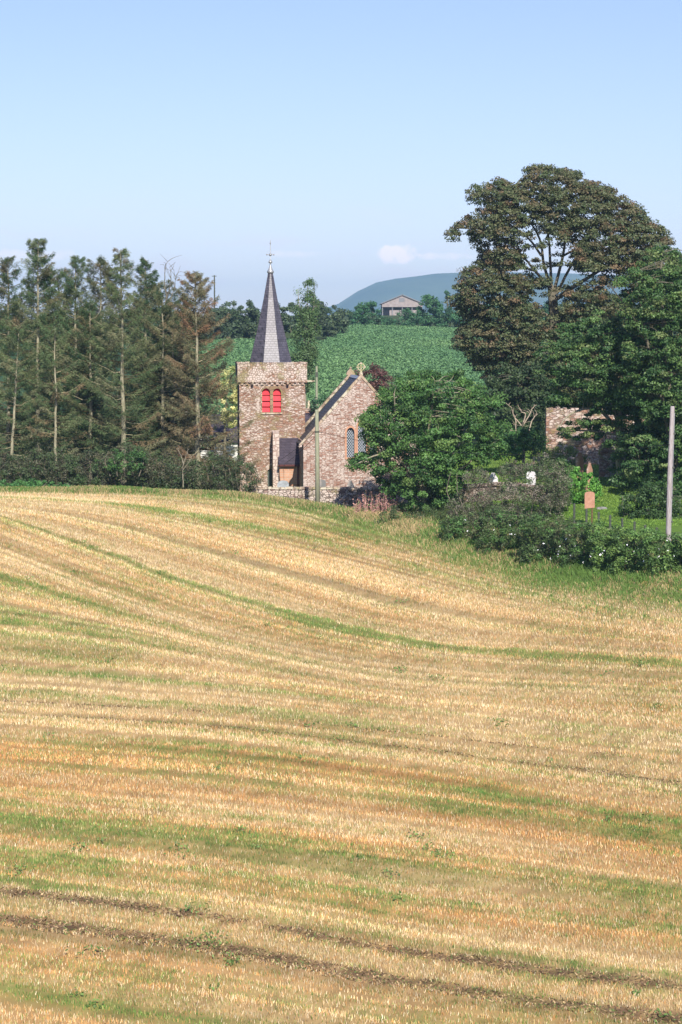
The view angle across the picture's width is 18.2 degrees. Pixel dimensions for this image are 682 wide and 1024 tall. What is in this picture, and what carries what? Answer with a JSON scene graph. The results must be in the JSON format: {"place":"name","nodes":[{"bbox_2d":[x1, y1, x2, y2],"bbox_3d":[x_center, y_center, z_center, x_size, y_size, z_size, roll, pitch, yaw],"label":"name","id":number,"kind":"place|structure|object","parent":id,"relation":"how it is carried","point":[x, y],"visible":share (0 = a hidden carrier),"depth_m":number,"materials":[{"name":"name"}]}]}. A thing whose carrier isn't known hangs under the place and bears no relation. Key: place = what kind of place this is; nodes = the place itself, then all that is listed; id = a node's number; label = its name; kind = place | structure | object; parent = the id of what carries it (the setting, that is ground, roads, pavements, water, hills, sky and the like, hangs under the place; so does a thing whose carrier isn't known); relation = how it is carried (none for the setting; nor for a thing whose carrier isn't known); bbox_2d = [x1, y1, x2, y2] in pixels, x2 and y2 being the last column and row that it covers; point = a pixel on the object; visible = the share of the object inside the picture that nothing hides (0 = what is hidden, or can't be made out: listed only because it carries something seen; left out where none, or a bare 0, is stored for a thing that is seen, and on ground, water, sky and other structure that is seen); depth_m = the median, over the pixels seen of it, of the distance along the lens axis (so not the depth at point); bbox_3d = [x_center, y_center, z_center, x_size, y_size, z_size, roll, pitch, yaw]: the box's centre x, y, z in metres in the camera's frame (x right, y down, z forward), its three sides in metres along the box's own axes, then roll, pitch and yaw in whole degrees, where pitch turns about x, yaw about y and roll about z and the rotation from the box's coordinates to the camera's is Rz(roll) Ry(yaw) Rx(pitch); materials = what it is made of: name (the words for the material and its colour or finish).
{"place":"outdoors","nodes":[
{"label":"outdoors","id":0,"kind":"place"},
{"bbox_2d":[0,315,677,579],"bbox_3d":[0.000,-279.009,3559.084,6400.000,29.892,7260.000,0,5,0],"label":"ground","id":1,"kind":"structure","parent":0,"point":[320,337],"depth_m":167.71,"materials":[{"name":"green plant"}]},
{"bbox_2d":[0,304,29,337],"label":"distant tree","id":2,"kind":"object","parent":1,"relation":"on","point":[13,322],"visible":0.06,"depth_m":335.02,"materials":[{"name":"green plant"}]},
{"bbox_2d":[0,450,39,485],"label":"scrub bush","id":3,"kind":"object","parent":1,"relation":"on","point":[12,468],"visible":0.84,"depth_m":137.39,"materials":[{"name":"green plant"}]},
{"bbox_2d":[0,256,47,472],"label":"conifer tree","id":4,"kind":"object","parent":1,"relation":"on","point":[5,277],"visible":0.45,"depth_m":150.12,"materials":[{"name":"green plant"}]},
{"bbox_2d":[0,317,50,482],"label":"conifer tree","id":5,"kind":"object","parent":1,"relation":"on","point":[12,388],"visible":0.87,"depth_m":140.77,"materials":[{"name":"green plant"}]},
{"bbox_2d":[0,478,69,487],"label":"nettle bank","id":6,"kind":"structure","parent":1,"relation":"on","point":[30,483],"depth_m":135.66,"materials":[{"name":"green plant"}]},
{"bbox_2d":[0,237,71,477],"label":"conifer tree","id":7,"kind":"object","parent":1,"relation":"on","point":[37,265],"visible":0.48,"depth_m":147.15,"materials":[{"name":"green plant"}]},
{"bbox_2d":[14,444,79,485],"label":"scrub bush","id":8,"kind":"object","parent":1,"relation":"on","point":[41,454],"visible":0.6,"depth_m":138.13,"materials":[{"name":"green plant"}]},
{"bbox_2d":[33,312,63,339],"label":"distant tree","id":9,"kind":"object","parent":1,"relation":"on","point":[53,326],"visible":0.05,"depth_m":334.80,"materials":[{"name":"green plant"}]},
{"bbox_2d":[11,268,95,464],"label":"conifer tree","id":10,"kind":"object","parent":1,"relation":"on","point":[57,277],"visible":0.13,"depth_m":156.75,"materials":[{"name":"green plant"}]},
{"bbox_2d":[21,320,86,479],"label":"conifer tree","id":11,"kind":"object","parent":1,"relation":"on","point":[52,351],"visible":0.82,"depth_m":140.74,"materials":[{"name":"green plant"}]},
{"bbox_2d":[40,255,109,473],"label":"conifer tree","id":12,"kind":"object","parent":1,"relation":"on","point":[74,292],"visible":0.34,"depth_m":151.14,"materials":[{"name":"green plant"}]},
{"bbox_2d":[51,448,118,486],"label":"scrub bush","id":13,"kind":"object","parent":1,"relation":"on","point":[68,467],"visible":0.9,"depth_m":137.29,"materials":[{"name":"green plant"}]},
{"bbox_2d":[46,307,132,479],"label":"conifer tree","id":14,"kind":"object","parent":1,"relation":"on","point":[86,313],"visible":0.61,"depth_m":147.43,"materials":[{"name":"green plant"}]},
{"bbox_2d":[57,255,143,467],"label":"conifer tree","id":15,"kind":"object","parent":1,"relation":"on","point":[93,286],"visible":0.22,"depth_m":154.98,"materials":[{"name":"green plant"}]},
{"bbox_2d":[74,247,173,484],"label":"conifer tree","id":16,"kind":"object","parent":1,"relation":"on","point":[120,338],"visible":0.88,"depth_m":142.49,"materials":[{"name":"green plant"}]},
{"bbox_2d":[93,442,157,486],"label":"scrub bush","id":17,"kind":"object","parent":1,"relation":"on","point":[127,449],"visible":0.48,"depth_m":138.82,"materials":[{"name":"green plant"}]},
{"bbox_2d":[103,448,148,475],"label":"holly bush","id":18,"kind":"object","parent":1,"relation":"on","point":[110,466],"visible":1,"depth_m":136.16,"materials":[{"name":"green plant"}]},
{"bbox_2d":[111,309,143,340],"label":"distant tree","id":19,"kind":"object","parent":1,"relation":"on","point":[127,325],"visible":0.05,"depth_m":334.48,"materials":[{"name":"green plant"}]},
{"bbox_2d":[111,257,178,478],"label":"conifer tree","id":20,"kind":"object","parent":1,"relation":"on","point":[142,272],"visible":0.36,"depth_m":150.97,"materials":[{"name":"green plant"}]},
{"bbox_2d":[109,280,209,464],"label":"conifer tree","id":21,"kind":"object","parent":1,"relation":"on","point":[167,285],"visible":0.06,"depth_m":159.11,"materials":[{"name":"green plant"}]},
{"bbox_2d":[133,448,196,489],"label":"scrub bush","id":22,"kind":"object","parent":1,"relation":"on","point":[178,481],"visible":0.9,"depth_m":137.37,"materials":[{"name":"green plant"}]},
{"bbox_2d":[135,294,195,484],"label":"conifer tree","id":23,"kind":"object","parent":1,"relation":"on","point":[156,330],"visible":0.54,"depth_m":146.61,"materials":[{"name":"green plant"}]},
{"bbox_2d":[161,255,180,394],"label":"dead tree","id":24,"kind":"object","parent":1,"relation":"on","point":[165,267],"visible":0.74,"depth_m":157.18,"materials":[{"name":"brown plant"}]},
{"bbox_2d":[133,314,216,483],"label":"conifer tree","id":25,"kind":"object","parent":1,"relation":"on","point":[170,334],"visible":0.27,"depth_m":148.53,"materials":[{"name":"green plant"}]},
{"bbox_2d":[149,297,217,473],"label":"conifer tree","id":26,"kind":"object","parent":1,"relation":"on","point":[212,436],"visible":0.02,"depth_m":155.46,"materials":[{"name":"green plant"}]},
{"bbox_2d":[178,449,196,486],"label":"dead bush","id":27,"kind":"object","parent":1,"relation":"on","point":[185,466],"visible":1,"depth_m":135.95,"materials":[{"name":"grey wood"}]},
{"bbox_2d":[149,271,261,489],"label":"conifer tree","id":28,"kind":"object","parent":1,"relation":"on","point":[205,324],"visible":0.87,"depth_m":140.88,"materials":[{"name":"green plant"}]},
{"bbox_2d":[176,412,237,459],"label":"white cottage","id":29,"kind":"structure","parent":1,"relation":"on","point":[219,429],"depth_m":168.21,"materials":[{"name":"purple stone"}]},
{"bbox_2d":[201,436,215,451],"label":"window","id":30,"kind":"structure","parent":29,"relation":"in","point":[214,436],"depth_m":168.04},
{"bbox_2d":[177,451,240,490],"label":"scrub bush","id":31,"kind":"object","parent":1,"relation":"on","point":[203,485],"visible":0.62,"depth_m":137.80,"materials":[{"name":"green plant"}]},
{"bbox_2d":[204,307,226,339],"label":"distant tree","id":32,"kind":"object","parent":1,"relation":"on","point":[218,313],"visible":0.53,"depth_m":332.76,"materials":[{"name":"green plant"}]},
{"bbox_2d":[217,365,236,465],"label":"variegated tree","id":33,"kind":"object","parent":1,"relation":"on","point":[232,398],"visible":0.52,"depth_m":161.38,"materials":[{"name":"yellow plant"}]},
{"bbox_2d":[214,300,246,338],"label":"distant tree","id":34,"kind":"object","parent":1,"relation":"on","point":[234,313],"visible":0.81,"depth_m":334.64,"materials":[{"name":"green plant"}]},
{"bbox_2d":[211,453,263,491],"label":"scrub bush","id":35,"kind":"object","parent":1,"relation":"on","point":[236,480],"visible":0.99,"depth_m":136.64,"materials":[{"name":"green plant"}]},
{"bbox_2d":[236,299,260,339],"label":"distant tree","id":36,"kind":"object","parent":1,"relation":"on","point":[253,313],"visible":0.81,"depth_m":336.72,"materials":[{"name":"green plant"}]},
{"bbox_2d":[279,302,304,337],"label":"distant tree","id":37,"kind":"object","parent":1,"relation":"on","point":[287,318],"visible":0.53,"depth_m":337.15,"materials":[{"name":"green plant"}]},
{"bbox_2d":[287,277,322,407],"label":"birch tree","id":38,"kind":"object","parent":1,"relation":"on","point":[305,353],"visible":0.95,"depth_m":180.39,"materials":[{"name":"green plant"}]},
{"bbox_2d":[305,400,316,422],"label":"stone house","id":39,"kind":"structure","parent":1,"relation":"on","point":[308,413],"depth_m":174.50,"materials":[{"name":"stone"}]},
{"bbox_2d":[247,486,382,505],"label":"stone wall","id":40,"kind":"structure","parent":1,"relation":"on","point":[343,496],"depth_m":136.93,"materials":[{"name":"stone"}]},
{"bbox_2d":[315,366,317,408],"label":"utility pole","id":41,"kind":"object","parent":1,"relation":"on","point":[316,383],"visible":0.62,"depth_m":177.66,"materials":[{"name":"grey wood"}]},
{"bbox_2d":[301,299,332,336],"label":"distant tree","id":42,"kind":"object","parent":1,"relation":"on","point":[322,321],"visible":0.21,"depth_m":339.06,"materials":[{"name":"green plant"}]},
{"bbox_2d":[315,410,319,503],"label":"utility pole","id":43,"kind":"object","parent":1,"relation":"on","point":[317,480],"visible":0.91,"depth_m":133.06,"materials":[{"name":"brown wood"}]},
{"bbox_2d":[321,432,669,454],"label":"overhead cable","id":44,"kind":"object","parent":43,"relation":"attached to","point":[506,454],"visible":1,"depth_m":115.13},
{"bbox_2d":[307,395,329,411],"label":"hedgerow","id":45,"kind":"object","parent":1,"relation":"on","point":[316,402],"visible":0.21,"depth_m":173.59,"materials":[{"name":"green plant"}]},
{"bbox_2d":[318,305,341,336],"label":"distant tree","id":46,"kind":"object","parent":1,"relation":"on","point":[334,326],"visible":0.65,"depth_m":346.85,"materials":[{"name":"green plant"}]},
{"bbox_2d":[347,309,366,324],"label":"distant tree","id":47,"kind":"object","parent":1,"relation":"on","point":[355,316],"visible":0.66,"depth_m":426.72,"materials":[{"name":"green plant"}]},
{"bbox_2d":[354,300,383,324],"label":"distant tree","id":48,"kind":"object","parent":1,"relation":"on","point":[367,308],"visible":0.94,"depth_m":428.15,"materials":[{"name":"green plant"}]},
{"bbox_2d":[342,490,406,516],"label":"willowherb clump","id":49,"kind":"object","parent":1,"relation":"on","point":[384,503],"visible":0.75,"depth_m":128.56,"materials":[{"name":"pink plant"}]},
{"bbox_2d":[380,316,406,325],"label":"distant tree","id":50,"kind":"object","parent":1,"relation":"on","point":[389,321],"visible":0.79,"depth_m":427.32,"materials":[{"name":"green plant"}]},
{"bbox_2d":[379,294,422,314],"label":"barn","id":51,"kind":"structure","parent":1,"relation":"on","point":[392,306],"depth_m":736.66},
{"bbox_2d":[395,308,424,325],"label":"distant tree","id":52,"kind":"object","parent":1,"relation":"on","point":[413,319],"visible":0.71,"depth_m":428.83,"materials":[{"name":"green plant"}]},
{"bbox_2d":[374,503,461,523],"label":"nettle bank","id":53,"kind":"structure","parent":1,"relation":"on","point":[394,511],"depth_m":124.02,"materials":[{"name":"green plant"}]},
{"bbox_2d":[344,368,511,513],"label":"sycamore tree","id":54,"kind":"object","parent":1,"relation":"on","point":[425,468],"visible":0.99,"depth_m":126.86,"materials":[{"name":"green plant"}]},
{"bbox_2d":[415,294,445,326],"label":"distant tree","id":55,"kind":"object","parent":1,"relation":"on","point":[429,300],"visible":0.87,"depth_m":432.39,"materials":[{"name":"green plant"}]},
{"bbox_2d":[433,305,461,327],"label":"distant tree","id":56,"kind":"object","parent":1,"relation":"on","point":[450,317],"visible":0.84,"depth_m":428.61,"materials":[{"name":"green plant"}]},
{"bbox_2d":[444,290,450,307],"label":"distant tree","id":57,"kind":"object","parent":1,"relation":"on","point":[447,293],"visible":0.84,"depth_m":517.20,"materials":[{"name":"green plant"}]},
{"bbox_2d":[453,308,478,323],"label":"distant tree","id":58,"kind":"object","parent":1,"relation":"on","point":[457,319],"visible":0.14,"depth_m":427.77,"materials":[{"name":"green plant"}]},
{"bbox_2d":[443,452,574,525],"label":"thorn bush","id":59,"kind":"object","parent":1,"relation":"on","point":[546,487],"visible":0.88,"depth_m":118.47,"materials":[{"name":"green plant"}]},
{"bbox_2d":[438,505,602,570],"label":"bramble hedge","id":60,"kind":"object","parent":1,"relation":"on","point":[526,528],"visible":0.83,"depth_m":110.12,"materials":[{"name":"green plant"}]},
{"bbox_2d":[465,519,667,561],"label":"bindweed flowers","id":61,"kind":"object","parent":60,"relation":"on","point":[575,545],"visible":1,"depth_m":104.50,"materials":[{"name":"white plant"}]},
{"bbox_2d":[540,301,574,325],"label":"distant tree","id":62,"kind":"object","parent":1,"relation":"on","point":[545,306],"visible":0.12,"depth_m":426.25,"materials":[{"name":"green plant"}]},
{"bbox_2d":[575,373,681,435],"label":"yew tree","id":63,"kind":"object","parent":1,"relation":"on","point":[634,409],"visible":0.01,"depth_m":167.60,"materials":[{"name":"green plant"}]},
{"bbox_2d":[582,519,681,577],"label":"bramble hedge","id":64,"kind":"object","parent":1,"relation":"on","point":[613,546],"visible":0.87,"depth_m":102.13,"materials":[{"name":"green plant"}]},
{"bbox_2d":[666,406,675,540],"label":"utility pole","id":65,"kind":"object","parent":1,"relation":"on","point":[669,521],"visible":0.8,"depth_m":104.09,"materials":[{"name":"grey wood"}]},
{"bbox_2d":[0,330,679,415],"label":"crop field","id":66,"kind":"structure","parent":0,"point":[158,386],"depth_m":250.08,"materials":[{"name":"plant"}]},
{"bbox_2d":[335,308,352,332],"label":"distant tree","id":67,"kind":"object","parent":66,"relation":"on","point":[344,324],"visible":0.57,"depth_m":368.90,"materials":[{"name":"green plant"}]},
{"bbox_2d":[187,324,510,413],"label":"crop leaves","id":68,"kind":"object","parent":66,"relation":"on","point":[420,347],"visible":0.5,"depth_m":291.89,"materials":[{"name":"green plant"}]},
{"bbox_2d":[0,490,681,1023],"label":"stubble field","id":69,"kind":"structure","parent":0,"point":[416,877],"depth_m":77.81,"materials":[{"name":"beige plant"}]},
{"bbox_2d":[1,509,675,1023],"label":"weeds","id":70,"kind":"object","parent":69,"relation":"on","point":[265,845],"visible":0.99,"depth_m":72.44,"materials":[{"name":"green plant"}]},
{"bbox_2d":[0,700,681,1023],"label":"crushed straw","id":71,"kind":"object","parent":69,"relation":"on","point":[477,989],"visible":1,"depth_m":65.16,"materials":[{"name":"plant"}]},
{"bbox_2d":[0,484,681,636],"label":"margin grass","id":72,"kind":"structure","parent":0,"point":[428,531],"depth_m":111.69,"materials":[{"name":"plant"}]},
{"bbox_2d":[0,0,681,318],"label":"sky","id":73,"kind":"structure","parent":0,"point":[347,136],"materials":[{"name":"blue"}]},
{"bbox_2d":[232,439,681,535],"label":"churchyard lawn","id":74,"kind":"structure","parent":0,"point":[675,528],"depth_m":122.96,"materials":[{"name":"green plant"}]},
{"bbox_2d":[277,480,288,486],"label":"gravestone","id":75,"kind":"object","parent":74,"relation":"on","point":[282,483],"visible":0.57,"depth_m":138.83,"materials":[{"name":"stone"}]},
{"bbox_2d":[320,480,325,486],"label":"gravestone","id":76,"kind":"object","parent":74,"relation":"on","point":[322,483],"visible":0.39,"depth_m":138.62,"materials":[{"name":"grey stone"}]},
{"bbox_2d":[235,240,416,491],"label":"church","id":77,"kind":"structure","parent":74,"relation":"on","point":[271,376],"depth_m":145.21,"materials":[{"name":"stone"}]},
{"bbox_2d":[268,469,271,485],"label":"door","id":78,"kind":"structure","parent":77,"relation":"in","point":[270,470],"depth_m":146.00,"materials":[{"name":"green wood"}]},
{"bbox_2d":[347,428,353,456],"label":"window","id":79,"kind":"structure","parent":77,"relation":"in","point":[350,432],"depth_m":140.23,"materials":[{"name":"grey glass"}]},
{"bbox_2d":[358,423,365,454],"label":"window","id":80,"kind":"structure","parent":77,"relation":"in","point":[361,447],"depth_m":140.30,"materials":[{"name":"grey glass"}]},
{"bbox_2d":[347,480,353,487],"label":"gravestone","id":81,"kind":"object","parent":74,"relation":"on","point":[350,483],"visible":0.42,"depth_m":138.83,"materials":[{"name":"grey stone"}]},
{"bbox_2d":[354,362,395,408],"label":"copper bush","id":82,"kind":"object","parent":74,"relation":"on","point":[376,372],"visible":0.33,"depth_m":160.50,"materials":[{"name":"brown plant"}]},
{"bbox_2d":[383,482,553,504],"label":"stone wall","id":83,"kind":"structure","parent":74,"relation":"on","point":[401,499],"depth_m":128.44,"materials":[{"name":"grey stone"}]},
{"bbox_2d":[489,473,497,481],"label":"gravestone","id":84,"kind":"object","parent":74,"relation":"on","point":[493,475],"visible":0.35,"depth_m":130.68,"materials":[{"name":"white stone"}]},
{"bbox_2d":[478,359,556,451],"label":"yew tree","id":85,"kind":"object","parent":74,"relation":"on","point":[533,394],"visible":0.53,"depth_m":158.33,"materials":[{"name":"green plant"}]},
{"bbox_2d":[490,424,550,461],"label":"laurel bush","id":86,"kind":"object","parent":74,"relation":"on","point":[520,433],"visible":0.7,"depth_m":143.72,"materials":[{"name":"green plant"}]},
{"bbox_2d":[506,403,536,462],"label":"dead bush","id":87,"kind":"object","parent":74,"relation":"on","point":[523,422],"visible":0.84,"depth_m":145.87,"materials":[{"name":"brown wood"}]},
{"bbox_2d":[526,471,535,484],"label":"gravestone","id":88,"kind":"object","parent":74,"relation":"on","point":[533,476],"visible":0.24,"depth_m":129.17,"materials":[{"name":"white stone"}]},
{"bbox_2d":[547,457,574,512],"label":"elder bush","id":89,"kind":"object","parent":74,"relation":"on","point":[562,463],"visible":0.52,"depth_m":120.78,"materials":[{"name":"green plant"}]},
{"bbox_2d":[442,163,681,408],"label":"beech tree","id":90,"kind":"object","parent":74,"relation":"on","point":[587,254],"visible":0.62,"depth_m":161.35,"materials":[{"name":"green plant"}]},
{"bbox_2d":[537,441,589,475],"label":"yellow green bush","id":91,"kind":"object","parent":74,"relation":"on","point":[550,452],"visible":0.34,"depth_m":137.64,"materials":[{"name":"green plant"}]},
{"bbox_2d":[553,466,603,502],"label":"ivy bush","id":92,"kind":"object","parent":74,"relation":"on","point":[592,485],"visible":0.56,"depth_m":123.59,"materials":[{"name":"green plant"}]},
{"bbox_2d":[576,452,583,479],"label":"gravestone","id":93,"kind":"object","parent":74,"relation":"on","point":[579,461],"visible":0.47,"depth_m":136.11,"materials":[{"name":"grey stone"}]},
{"bbox_2d":[585,463,592,490],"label":"gravestone","id":94,"kind":"object","parent":74,"relation":"on","point":[589,468],"visible":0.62,"depth_m":131.15,"materials":[{"name":"stone"}]},
{"bbox_2d":[584,492,594,523],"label":"sign","id":95,"kind":"object","parent":74,"relation":"on","point":[589,499],"visible":0.87,"depth_m":114.79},
{"bbox_2d":[545,407,646,464],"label":"ruined wall","id":96,"kind":"structure","parent":74,"relation":"on","point":[554,417],"depth_m":147.79,"materials":[{"name":"stone"}]},
{"bbox_2d":[531,308,675,486],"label":"ash tree","id":97,"kind":"object","parent":74,"relation":"on","point":[615,398],"visible":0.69,"depth_m":130.89,"materials":[{"name":"green plant"}]},
{"bbox_2d":[599,442,614,476],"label":"ruined wall","id":98,"kind":"structure","parent":74,"relation":"on","point":[603,467],"depth_m":139.09,"materials":[{"name":"stone"}]},
{"bbox_2d":[608,454,615,480],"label":"gravestone","id":99,"kind":"object","parent":74,"relation":"on","point":[611,473],"visible":0.27,"depth_m":136.64,"materials":[{"name":"grey stone"}]},
{"bbox_2d":[573,503,664,532],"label":"wire fence","id":100,"kind":"object","parent":74,"relation":"on","point":[609,516],"visible":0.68,"depth_m":113.01,"materials":[{"name":"grey wood"}]},
{"bbox_2d":[607,245,681,498],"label":"lime tree","id":101,"kind":"object","parent":74,"relation":"on","point":[667,279],"visible":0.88,"depth_m":126.58,"materials":[{"name":"green plant"}]},
{"bbox_2d":[617,480,681,519],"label":"elder bush","id":102,"kind":"object","parent":74,"relation":"on","point":[645,495],"visible":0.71,"depth_m":116.55,"materials":[{"name":"green plant"}]},
{"bbox_2d":[327,272,638,314],"bbox_3d":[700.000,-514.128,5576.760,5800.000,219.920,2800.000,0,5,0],"label":"hill","id":103,"kind":"structure","parent":0,"point":[435,285],"depth_m":5185.70,"materials":[{"name":"plant"}]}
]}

